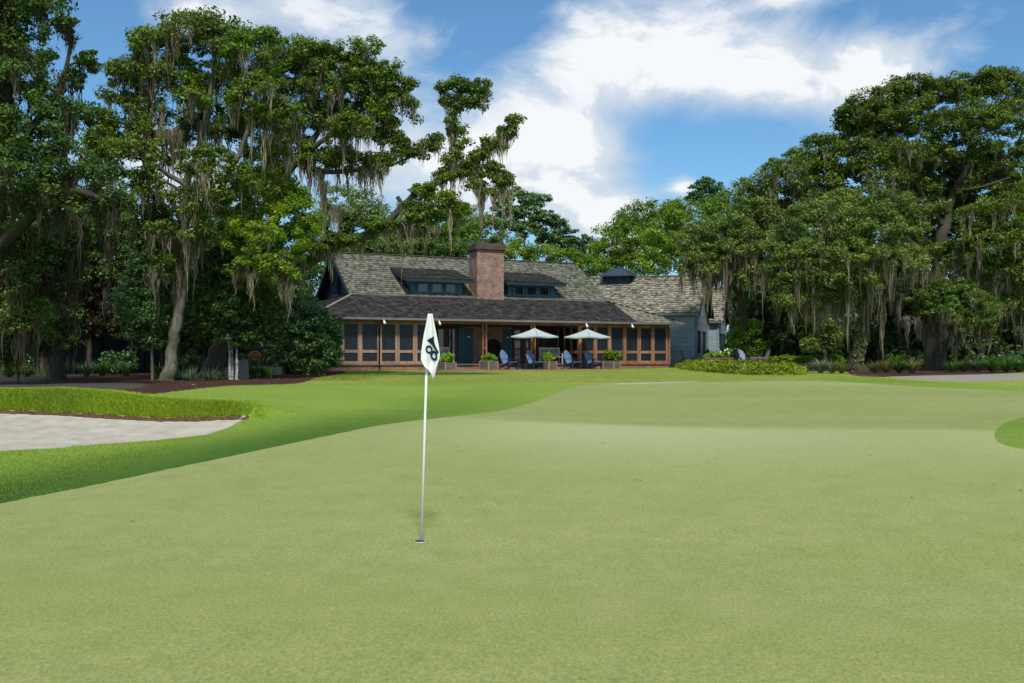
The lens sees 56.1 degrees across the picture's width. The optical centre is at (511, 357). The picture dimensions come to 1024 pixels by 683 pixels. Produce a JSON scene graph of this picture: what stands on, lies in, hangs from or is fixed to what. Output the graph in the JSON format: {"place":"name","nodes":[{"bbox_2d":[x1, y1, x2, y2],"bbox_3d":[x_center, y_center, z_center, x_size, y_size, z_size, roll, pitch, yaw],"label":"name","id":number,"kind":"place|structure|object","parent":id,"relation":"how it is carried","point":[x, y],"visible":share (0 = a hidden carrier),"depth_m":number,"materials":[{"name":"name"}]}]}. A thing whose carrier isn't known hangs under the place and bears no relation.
{"place":"outdoors","nodes":[
{"label":"outdoors","id":0,"kind":"place"},
{"bbox_2d":[0,366,111,380],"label":"woodland ground","id":1,"kind":"structure","parent":0,"point":[30,377],"depth_m":41.16,"materials":[{"name":"soil"}]},
{"bbox_2d":[1,351,36,374],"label":"shade shrub","id":2,"kind":"object","parent":1,"relation":"on","point":[29,365],"visible":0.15,"depth_m":43.63,"materials":[{"name":"green plant"}]},
{"bbox_2d":[0,204,147,374],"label":"canopy oak","id":3,"kind":"object","parent":1,"relation":"on","point":[109,266],"visible":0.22,"depth_m":43.17,"materials":[{"name":"green plant"}]},
{"bbox_2d":[0,172,150,332],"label":"backlit tree","id":4,"kind":"object","parent":1,"relation":"on","point":[20,218],"visible":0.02,"depth_m":63.24,"materials":[{"name":"green plant"}]},
{"bbox_2d":[59,269,128,373],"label":"dusky tree","id":5,"kind":"object","parent":1,"relation":"on","point":[93,325],"visible":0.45,"depth_m":43.67,"materials":[{"name":"green plant"}]},
{"bbox_2d":[29,334,227,372],"bbox_3d":[-19.094,-0.048,46.995,10.499,2.200,0.150,0,0,0],"label":"shrub","id":6,"kind":"object","parent":1,"relation":"on","point":[102,344],"visible":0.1,"depth_m":46.98,"materials":[{"name":"green plant"}]},
{"bbox_2d":[270,252,326,352],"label":"woodland tree","id":7,"kind":"object","parent":1,"relation":"on","point":[311,292],"visible":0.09,"depth_m":71.67,"materials":[{"name":"plant"}]},
{"bbox_2d":[0,380,144,400],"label":"dirt path","id":8,"kind":"structure","parent":0,"point":[46,383],"depth_m":32.16,"materials":[{"name":"soil"}]},
{"bbox_2d":[0,0,139,284],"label":"shade oak","id":9,"kind":"object","parent":8,"relation":"on","point":[17,147],"visible":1,"depth_m":30.22,"materials":[{"name":"green plant"}]},
{"bbox_2d":[0,414,249,450],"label":"bunker sand","id":10,"kind":"structure","parent":0,"point":[22,431],"depth_m":20.46,"materials":[{"name":"sand"}]},
{"bbox_2d":[0,410,249,421],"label":"bunker soil","id":11,"kind":"structure","parent":10,"relation":"on","point":[159,419],"depth_m":21.36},
{"bbox_2d":[16,370,346,401],"bbox_3d":[-14.079,0.886,50.093,11.453,0.528,57.341,0,0,-6],"label":"mulch bed","id":12,"kind":"object","parent":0,"point":[150,387],"visible":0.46,"depth_m":35.43,"materials":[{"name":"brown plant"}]},
{"bbox_2d":[0,210,95,382],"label":"shade oak","id":13,"kind":"object","parent":12,"relation":"on","point":[25,274],"visible":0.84,"depth_m":32.85,"materials":[{"name":"green plant"}]},
{"bbox_2d":[76,358,96,376],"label":"fern plant","id":14,"kind":"object","parent":12,"relation":"on","point":[84,369],"visible":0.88,"depth_m":40.83,"materials":[{"name":"plant"}]},
{"bbox_2d":[92,359,117,375],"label":"fern plant","id":15,"kind":"object","parent":12,"relation":"on","point":[102,370],"visible":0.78,"depth_m":41.47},
{"bbox_2d":[98,349,138,374],"bbox_3d":[-17.827,0.215,43.516,1.784,1.252,1.418,0,0,-14],"label":"shade shrub","id":16,"kind":"object","parent":12,"relation":"on","point":[115,359],"visible":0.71,"depth_m":43.42,"materials":[{"name":"green plant"}]},
{"bbox_2d":[112,357,139,375],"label":"fern plant","id":17,"kind":"object","parent":12,"relation":"on","point":[126,369],"visible":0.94,"depth_m":41.31,"materials":[{"name":"plant"}]},
{"bbox_2d":[105,203,185,379],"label":"slim tree","id":18,"kind":"object","parent":12,"relation":"on","point":[134,293],"visible":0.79,"depth_m":36.11,"materials":[{"name":"green plant"}]},
{"bbox_2d":[178,365,202,380],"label":"yucca plant","id":19,"kind":"object","parent":12,"relation":"on","point":[190,375],"visible":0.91,"depth_m":36.13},
{"bbox_2d":[75,5,307,380],"bbox_3d":[-11.864,-6.014,35.732,8.545,14.352,4.271,0,0,0],"label":"live oak","id":20,"kind":"object","parent":12,"relation":"on","point":[200,197],"visible":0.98,"depth_m":35.51,"materials":[{"name":"green plant"}]},
{"bbox_2d":[177,348,205,373],"bbox_3d":[-14.600,0.211,43.867,2.171,1.318,1.662,0,0,0],"label":"shade shrub","id":21,"kind":"object","parent":12,"relation":"on","point":[187,361],"visible":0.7,"depth_m":43.75,"materials":[{"name":"green plant"}]},
{"bbox_2d":[130,201,271,365],"bbox_3d":[-14.550,-3.038,44.510,6.842,8.698,2.711,0,0,0],"label":"canopy oak","id":22,"kind":"object","parent":12,"relation":"on","point":[192,337],"visible":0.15,"depth_m":44.20,"materials":[{"name":"green plant"}]},
{"bbox_2d":[199,364,221,379],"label":"yucca plant","id":23,"kind":"object","parent":12,"relation":"on","point":[209,376],"visible":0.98,"depth_m":36.46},
{"bbox_2d":[184,239,293,379],"bbox_3d":[-10.802,-1.781,37.322,4.414,5.801,2.629,0,0,0],"label":"magnolia tree","id":24,"kind":"object","parent":12,"relation":"on","point":[211,298],"visible":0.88,"depth_m":37.01,"materials":[{"name":"green plant"}]},
{"bbox_2d":[233,359,248,378],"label":"stone block","id":25,"kind":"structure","parent":12,"relation":"on","point":[243,369],"depth_m":38.28,"materials":[{"name":"stone"}]},
{"bbox_2d":[175,205,321,322],"bbox_3d":[-16.136,-3.984,55.889,10.244,9.838,3.912,0,0,0],"label":"backlit tree","id":26,"kind":"object","parent":12,"relation":"on","point":[310,274],"visible":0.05,"depth_m":55.65,"materials":[{"name":"green plant"}]},
{"bbox_2d":[224,367,292,374],"bbox_3d":[-11.872,0.751,45.150,2.600,0.630,2.500,0,0,0],"label":"stone landing","id":27,"kind":"object","parent":12,"relation":"on","point":[280,370],"visible":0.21,"depth_m":43.90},
{"bbox_2d":[233,321,292,366],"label":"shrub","id":28,"kind":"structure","parent":12,"relation":"on","point":[252,349],"depth_m":47.41,"materials":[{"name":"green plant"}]},
{"bbox_2d":[212,163,328,378],"bbox_3d":[-9.957,-3.088,36.610,5.551,8.444,3.611,0,0,18],"label":"young oak","id":29,"kind":"object","parent":12,"relation":"on","point":[276,206],"visible":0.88,"depth_m":35.98,"materials":[{"name":"green plant"}]},
{"bbox_2d":[259,295,347,374],"bbox_3d":[-9.839,-1.030,45.082,4.308,3.882,2.863,0,0,12],"label":"tall shrub","id":30,"kind":"object","parent":12,"relation":"on","point":[322,356],"visible":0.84,"depth_m":44.55,"materials":[{"name":"green plant"}]},
{"bbox_2d":[197,32,527,377],"bbox_3d":[-6.295,-6.229,39.760,13.669,15.083,4.044,0,0,8],"label":"live oak","id":31,"kind":"object","parent":12,"relation":"on","point":[340,120],"visible":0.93,"depth_m":39.83,"materials":[{"name":"green plant"}]},
{"bbox_2d":[0,395,468,502],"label":"fairway grass","id":32,"kind":"structure","parent":0,"point":[76,468],"depth_m":15.65,"materials":[{"name":"plant"}]},
{"bbox_2d":[0,380,1023,682],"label":"putting green","id":33,"kind":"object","parent":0,"point":[778,532],"visible":1,"depth_m":8.50,"materials":[{"name":"plant"}]},
{"bbox_2d":[420,306,439,540],"bbox_3d":[-0.768,0.666,8.980,0.193,2.298,0.092,0,0,0],"label":"flagstick","id":34,"kind":"object","parent":33,"relation":"on","point":[430,354],"visible":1,"depth_m":8.99,"materials":[{"name":"white paint"}]},
{"bbox_2d":[0,376,1023,503],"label":"fairway","id":35,"kind":"structure","parent":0,"point":[470,397],"depth_m":21.91,"materials":[{"name":"plant"}]},
{"bbox_2d":[0,386,273,419],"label":"bank grass","id":36,"kind":"structure","parent":35,"relation":"on","point":[28,398],"depth_m":21.71,"materials":[{"name":"plant"}]},
{"bbox_2d":[6,0,1023,340],"label":"sky","id":37,"kind":"structure","parent":0,"point":[622,101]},
{"bbox_2d":[436,369,598,370],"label":"terrace","id":38,"kind":"structure","parent":0,"point":[509,369],"depth_m":52.00,"materials":[{"name":"brick"}]},
{"bbox_2d":[437,362,456,369],"bbox_3d":[-3.475,0.477,51.172,0.750,0.460,0.750,0,0,-40],"label":"planter box","id":39,"kind":"object","parent":38,"relation":"on","point":[446,365],"visible":0.89,"depth_m":50.92,"materials":[{"name":"brown wood"}]},
{"bbox_2d":[439,352,454,361],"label":"potted shrub","id":40,"kind":"object","parent":39,"relation":"on","point":[449,356],"visible":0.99,"depth_m":51.05,"materials":[{"name":"green plant"}]},
{"bbox_2d":[479,361,498,369],"bbox_3d":[-1.262,0.420,52.204,0.750,0.460,0.750,0,0,-44],"label":"planter box","id":41,"kind":"object","parent":38,"relation":"on","point":[488,365],"visible":0.95,"depth_m":51.95,"materials":[{"name":"brown wood"}]},
{"bbox_2d":[480,352,497,361],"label":"potted shrub","id":42,"kind":"object","parent":41,"relation":"in","point":[490,356],"visible":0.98,"depth_m":52.13,"materials":[{"name":"green plant"}]},
{"bbox_2d":[499,350,518,368],"bbox_3d":[-0.262,0.112,52.659,0.830,1.076,1.050,0,0,-43],"label":"adirondack chair","id":43,"kind":"object","parent":38,"relation":"on","point":[505,360],"visible":0.97,"depth_m":52.67,"materials":[{"name":"wood"}]},
{"bbox_2d":[511,326,557,368],"bbox_3d":[1.268,-0.545,53.770,1.900,2.390,1.900,0,0,38],"label":"patio umbrella","id":44,"kind":"object","parent":38,"relation":"on","point":[534,333],"visible":0.96,"depth_m":53.46,"materials":[{"name":"white fabric"}]},
{"bbox_2d":[524,350,544,368],"bbox_3d":[1.187,0.112,53.338,0.830,1.076,1.050,0,0,-36],"label":"adirondack chair","id":45,"kind":"object","parent":38,"relation":"on","point":[530,359],"visible":0.95,"depth_m":53.37,"materials":[{"name":"wood"}]},
{"bbox_2d":[539,361,556,368],"bbox_3d":[2.015,0.420,53.732,0.750,0.460,0.750,0,0,42],"label":"planter box","id":46,"kind":"object","parent":38,"relation":"on","point":[549,364],"visible":0.82,"depth_m":53.43,"materials":[{"name":"brown wood"}]},
{"bbox_2d":[561,350,582,368],"bbox_3d":[3.328,0.112,54.334,0.830,1.076,1.050,0,0,-42],"label":"adirondack chair","id":47,"kind":"object","parent":38,"relation":"on","point":[568,359],"visible":0.99,"depth_m":54.34,"materials":[{"name":"wood"}]},
{"bbox_2d":[564,327,610,368],"bbox_3d":[4.338,-0.545,55.201,1.900,2.390,1.900,0,0,43],"label":"patio umbrella","id":48,"kind":"object","parent":38,"relation":"on","point":[587,333],"visible":0.96,"depth_m":54.92,"materials":[{"name":"white fabric"}]},
{"bbox_2d":[582,350,602,368],"bbox_3d":[4.557,0.112,54.909,0.830,1.076,1.050,0,0,-38],"label":"adirondack chair","id":49,"kind":"object","parent":38,"relation":"on","point":[588,357],"visible":1,"depth_m":54.88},
{"bbox_2d":[603,361,620,368],"bbox_3d":[5.780,0.420,55.487,0.750,0.460,0.750,0,0,38],"label":"planter box","id":50,"kind":"object","parent":38,"relation":"on","point":[611,364],"visible":1,"depth_m":55.25,"materials":[{"name":"brown wood"}]},
{"bbox_2d":[602,350,622,360],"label":"potted shrub","id":51,"kind":"object","parent":50,"relation":"in","point":[610,355],"visible":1,"depth_m":55.31,"materials":[{"name":"green plant"}]},
{"bbox_2d":[170,367,1023,391],"bbox_3d":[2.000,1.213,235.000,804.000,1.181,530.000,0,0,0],"label":"lawn","id":52,"kind":"structure","parent":0,"point":[650,373],"depth_m":41.39,"materials":[{"name":"plant"}]},
{"bbox_2d":[321,236,481,261],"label":"woodland tree","id":53,"kind":"object","parent":52,"relation":"on","point":[456,250],"visible":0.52,"depth_m":73.39,"materials":[{"name":"plant"}]},
{"bbox_2d":[295,243,684,370],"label":"lodge house","id":54,"kind":"structure","parent":52,"relation":"on","point":[484,298],"depth_m":56.90,"materials":[{"name":"blue paint"}]},
{"bbox_2d":[332,270,339,296],"bbox_3d":[-10.569,-4.470,57.795,0.191,1.590,1.240,0,0,-25],"label":"window","id":55,"kind":"structure","parent":54,"relation":"in","point":[336,281],"depth_m":57.62,"materials":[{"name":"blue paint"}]},
{"bbox_2d":[436,327,445,361],"bbox_3d":[-4.120,-0.685,55.748,0.595,2.140,0.058,0,0,-25],"label":"glass door","id":56,"kind":"structure","parent":54,"relation":"in","point":[440,331],"depth_m":55.75,"materials":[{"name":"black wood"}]},
{"bbox_2d":[446,327,456,361],"bbox_3d":[-3.554,-0.685,56.007,0.726,2.140,0.058,0,0,-25],"label":"glass door","id":57,"kind":"structure","parent":54,"relation":"in","point":[451,332],"depth_m":56.05,"materials":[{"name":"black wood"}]},
{"bbox_2d":[464,329,472,363],"bbox_3d":[-2.567,-0.655,56.479,0.636,2.080,0.084,0,0,-25],"label":"door","id":58,"kind":"structure","parent":54,"relation":"in","point":[468,333],"depth_m":56.44,"materials":[{"name":"teal paint"}]},
{"bbox_2d":[503,329,511,361],"bbox_3d":[-0.277,-0.655,57.547,0.581,2.080,0.084,0,0,-25],"label":"door","id":59,"kind":"structure","parent":54,"relation":"in","point":[507,341],"depth_m":57.51,"materials":[{"name":"teal paint"}]},
{"bbox_2d":[512,328,521,363],"bbox_3d":[0.326,-0.685,57.819,0.640,2.140,0.058,0,0,-25],"label":"glass door","id":60,"kind":"structure","parent":54,"relation":"in","point":[516,342],"depth_m":57.79,"materials":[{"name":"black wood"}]},
{"bbox_2d":[522,328,529,363],"bbox_3d":[0.909,-0.685,58.091,0.592,2.140,0.058,0,0,-25],"label":"glass door","id":61,"kind":"structure","parent":54,"relation":"in","point":[525,341],"depth_m":58.02,"materials":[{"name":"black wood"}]},
{"bbox_2d":[536,329,544,361],"bbox_3d":[1.747,-0.685,58.485,0.600,2.140,0.058,0,0,-25],"label":"glass door","id":62,"kind":"structure","parent":54,"relation":"in","point":[540,342],"depth_m":58.44,"materials":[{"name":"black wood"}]},
{"bbox_2d":[539,347,562,363],"bbox_3d":[2.295,-0.095,56.477,1.374,1.000,0.480,0,0,-25],"label":"garden bench","id":63,"kind":"object","parent":54,"relation":"on","point":[559,353],"visible":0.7,"depth_m":56.70,"materials":[{"name":"white paint"}]},
{"bbox_2d":[588,266,713,366],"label":"side wing","id":64,"kind":"structure","parent":52,"relation":"on","point":[661,295],"depth_m":64.28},
{"bbox_2d":[808,357,833,372],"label":"ornamental grass","id":65,"kind":"object","parent":52,"relation":"on","point":[819,367],"depth_m":46.25,"materials":[{"name":"plant"}]},
{"bbox_2d":[867,359,882,372],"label":"ornamental grass","id":66,"kind":"object","parent":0,"point":[875,368],"depth_m":46.76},
{"bbox_2d":[873,357,899,372],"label":"ornamental grass","id":67,"kind":"object","parent":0,"point":[886,367],"depth_m":46.62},
{"bbox_2d":[888,359,906,372],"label":"ornamental grass","id":68,"kind":"object","parent":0,"point":[898,368],"depth_m":46.73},
{"bbox_2d":[896,357,924,372],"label":"ornamental grass","id":69,"kind":"object","parent":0,"point":[911,367],"depth_m":46.17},
{"bbox_2d":[847,367,1023,376],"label":"mulch ground","id":70,"kind":"structure","parent":0,"point":[905,372],"depth_m":47.07,"materials":[{"name":"soil"}]},
{"bbox_2d":[754,181,933,371],"bbox_3d":[17.068,-3.784,47.999,9.449,10.272,4.851,0,0,-8],"label":"live oak","id":71,"kind":"object","parent":70,"relation":"on","point":[799,263],"visible":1,"depth_m":47.70,"materials":[{"name":"green plant"}]},
{"bbox_2d":[851,308,873,371],"bbox_3d":[17.700,-0.767,48.656,1.256,3.472,0.496,0,0,0],"label":"trunk ivy","id":72,"kind":"object","parent":71,"relation":"attached to","point":[862,359],"visible":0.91,"depth_m":48.60,"materials":[{"name":"green plant"}]},
{"bbox_2d":[884,352,912,368],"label":"understory shrub","id":73,"kind":"object","parent":70,"relation":"on","point":[897,357],"visible":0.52,"depth_m":55.76,"materials":[{"name":"green plant"}]},
{"bbox_2d":[792,64,1023,369],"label":"live oak","id":74,"kind":"object","parent":70,"relation":"on","point":[990,162],"visible":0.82,"depth_m":52.93,"materials":[{"name":"green plant"}]},
{"bbox_2d":[898,277,1006,370],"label":"live oak","id":75,"kind":"object","parent":70,"relation":"on","point":[955,314],"visible":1,"depth_m":48.99,"materials":[{"name":"green plant"}]},
{"bbox_2d":[952,353,991,368],"bbox_3d":[27.807,0.231,57.946,2.362,1.056,1.408,0,0,0],"label":"understory shrub","id":76,"kind":"object","parent":70,"relation":"on","point":[973,357],"visible":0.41,"depth_m":57.79,"materials":[{"name":"green plant"}]},
{"bbox_2d":[989,353,1023,365],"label":"understory shrub","id":77,"kind":"object","parent":70,"relation":"on","point":[1012,355],"visible":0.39,"depth_m":57.89,"materials":[{"name":"green plant"}]},
{"bbox_2d":[941,360,965,371],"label":"ornamental grass","id":78,"kind":"object","parent":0,"point":[950,367],"depth_m":47.23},
{"bbox_2d":[887,374,1023,380],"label":"cart path","id":79,"kind":"structure","parent":0,"point":[989,377],"depth_m":40.15,"materials":[{"name":"concrete"}]},
{"bbox_2d":[952,358,975,371],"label":"ornamental grass","id":80,"kind":"object","parent":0,"point":[964,368],"depth_m":47.83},
{"bbox_2d":[962,359,988,371],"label":"ornamental grass","id":81,"kind":"object","parent":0,"point":[977,366],"depth_m":47.56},
{"bbox_2d":[981,355,1005,371],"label":"ornamental grass","id":82,"kind":"object","parent":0,"point":[993,366],"depth_m":47.22,"materials":[{"name":"plant"}]},
{"bbox_2d":[991,355,1023,371],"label":"ornamental grass","id":83,"kind":"object","parent":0,"point":[1007,366],"depth_m":47.73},
{"bbox_2d":[994,417,1023,448],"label":"grass shoulder","id":84,"kind":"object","parent":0,"point":[1010,433],"depth_m":15.76},
{"bbox_2d":[1010,357,1023,371],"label":"ornamental grass","id":85,"kind":"object","parent":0,"point":[1019,367],"depth_m":47.82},
{"bbox_3d":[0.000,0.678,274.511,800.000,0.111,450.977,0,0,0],"label":"forest ground","id":86,"kind":"structure","parent":0,"visible":0},
{"bbox_2d":[297,183,399,254],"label":"woodland tree","id":87,"kind":"object","parent":86,"relation":"on","point":[351,220],"visible":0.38,"depth_m":77.27,"materials":[{"name":"plant"}]},
{"bbox_2d":[374,209,487,256],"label":"woodland tree","id":88,"kind":"object","parent":86,"relation":"on","point":[464,232],"visible":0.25,"depth_m":81.28,"materials":[{"name":"green plant"}]},
{"bbox_2d":[453,204,523,251],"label":"woodland tree","id":89,"kind":"object","parent":86,"relation":"on","point":[500,235],"visible":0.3,"depth_m":91.44,"materials":[{"name":"plant"}]},
{"bbox_2d":[0,147,1023,366],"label":"woods","id":90,"kind":"object","parent":86,"relation":"on","point":[842,351],"visible":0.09,"depth_m":64.14,"materials":[{"name":"green plant"}]},
{"bbox_2d":[489,185,560,244],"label":"pine tree","id":91,"kind":"object","parent":86,"relation":"on","point":[531,226],"visible":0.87,"depth_m":94.45,"materials":[{"name":"plant"}]},
{"bbox_2d":[496,237,613,276],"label":"woodland tree","id":92,"kind":"object","parent":86,"relation":"on","point":[535,252],"visible":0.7,"depth_m":85.40,"materials":[{"name":"green plant"}]},
{"bbox_2d":[534,218,598,260],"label":"pine tree","id":93,"kind":"object","parent":86,"relation":"on","point":[557,234],"visible":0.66,"depth_m":97.46,"materials":[{"name":"plant"}]},
{"bbox_2d":[570,212,655,276],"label":"woodland tree","id":94,"kind":"object","parent":86,"relation":"on","point":[622,229],"visible":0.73,"depth_m":87.37,"materials":[{"name":"green plant"}]},
{"bbox_2d":[610,196,687,275],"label":"woodland tree","id":95,"kind":"object","parent":86,"relation":"on","point":[653,214],"visible":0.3,"depth_m":91.43,"materials":[{"name":"green plant"}]},
{"bbox_2d":[630,196,720,275],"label":"woodland tree","id":96,"kind":"object","parent":86,"relation":"on","point":[663,260],"visible":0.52,"depth_m":83.45,"materials":[{"name":"green plant"}]},
{"bbox_2d":[684,176,729,217],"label":"pine tree","id":97,"kind":"object","parent":86,"relation":"on","point":[702,185],"visible":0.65,"depth_m":99.42,"materials":[{"name":"plant"}]},
{"bbox_2d":[709,288,731,357],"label":"annex","id":98,"kind":"object","parent":86,"relation":"on","point":[719,322],"visible":0.2,"depth_m":70.46,"materials":[{"name":"wood"}]},
{"bbox_2d":[692,178,783,357],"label":"woodland tree","id":99,"kind":"object","parent":86,"relation":"on","point":[718,204],"visible":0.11,"depth_m":79.56,"materials":[{"name":"green plant"}]},
{"bbox_2d":[674,358,809,374],"bbox_3d":[13.638,0.441,60.016,7.148,0.951,33.442,0,0,12],"label":"ground cover","id":100,"kind":"object","parent":86,"relation":"on","point":[744,366],"visible":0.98,"depth_m":46.59,"materials":[{"name":"green plant"}]},
{"bbox_2d":[718,316,775,356],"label":"understory tree","id":101,"kind":"object","parent":86,"relation":"on","point":[737,343],"visible":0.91,"depth_m":60.69,"materials":[{"name":"green plant"}]},
{"bbox_2d":[721,272,822,356],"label":"understory tree","id":102,"kind":"object","parent":86,"relation":"on","point":[747,297],"visible":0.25,"depth_m":65.35,"materials":[{"name":"green plant"}]},
{"bbox_2d":[766,354,795,361],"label":"golden hedge","id":103,"kind":"object","parent":86,"relation":"on","point":[782,357],"visible":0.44,"depth_m":57.64,"materials":[{"name":"green plant"}]},
{"bbox_2d":[765,280,853,355],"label":"understory tree","id":104,"kind":"object","parent":86,"relation":"on","point":[778,336],"visible":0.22,"depth_m":63.49,"materials":[{"name":"plant"}]},
{"bbox_2d":[787,353,846,365],"bbox_3d":[18.375,0.215,57.455,3.816,1.006,1.254,0,0,0],"label":"clipped hedge","id":105,"kind":"object","parent":86,"relation":"on","point":[837,358],"visible":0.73,"depth_m":57.29,"materials":[{"name":"green plant"}]},
{"bbox_2d":[799,312,844,362],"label":"understory tree","id":106,"kind":"object","parent":86,"relation":"on","point":[830,337],"visible":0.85,"depth_m":56.27,"materials":[{"name":"plant"}]},
{"bbox_2d":[857,270,928,366],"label":"understory tree","id":107,"kind":"object","parent":86,"relation":"on","point":[888,343],"visible":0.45,"depth_m":62.42,"materials":[{"name":"plant"}]},
{"bbox_2d":[917,176,1023,348],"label":"live oak","id":108,"kind":"object","parent":86,"relation":"on","point":[979,263],"visible":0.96,"depth_m":49.49,"materials":[{"name":"green plant"}]},
{"bbox_2d":[958,250,1023,367],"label":"understory tree","id":109,"kind":"object","parent":86,"relation":"on","point":[1002,343],"visible":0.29,"depth_m":61.48,"materials":[{"name":"plant"}]},
{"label":"fire pit terrace","id":110,"kind":"structure","parent":0,"visible":0},
{"bbox_2d":[703,348,732,357],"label":"flowering plant","id":111,"kind":"object","parent":110,"relation":"on","point":[714,354],"visible":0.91,"depth_m":58.13,"materials":[{"name":"green plant"}]},
{"bbox_2d":[667,144,827,358],"bbox_3d":[14.730,-6.134,58.856,10.847,14.180,4.636,0,0,-19],"label":"live oak","id":112,"kind":"object","parent":110,"relation":"on","point":[734,253],"visible":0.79,"depth_m":57.85,"materials":[{"name":"green plant"}]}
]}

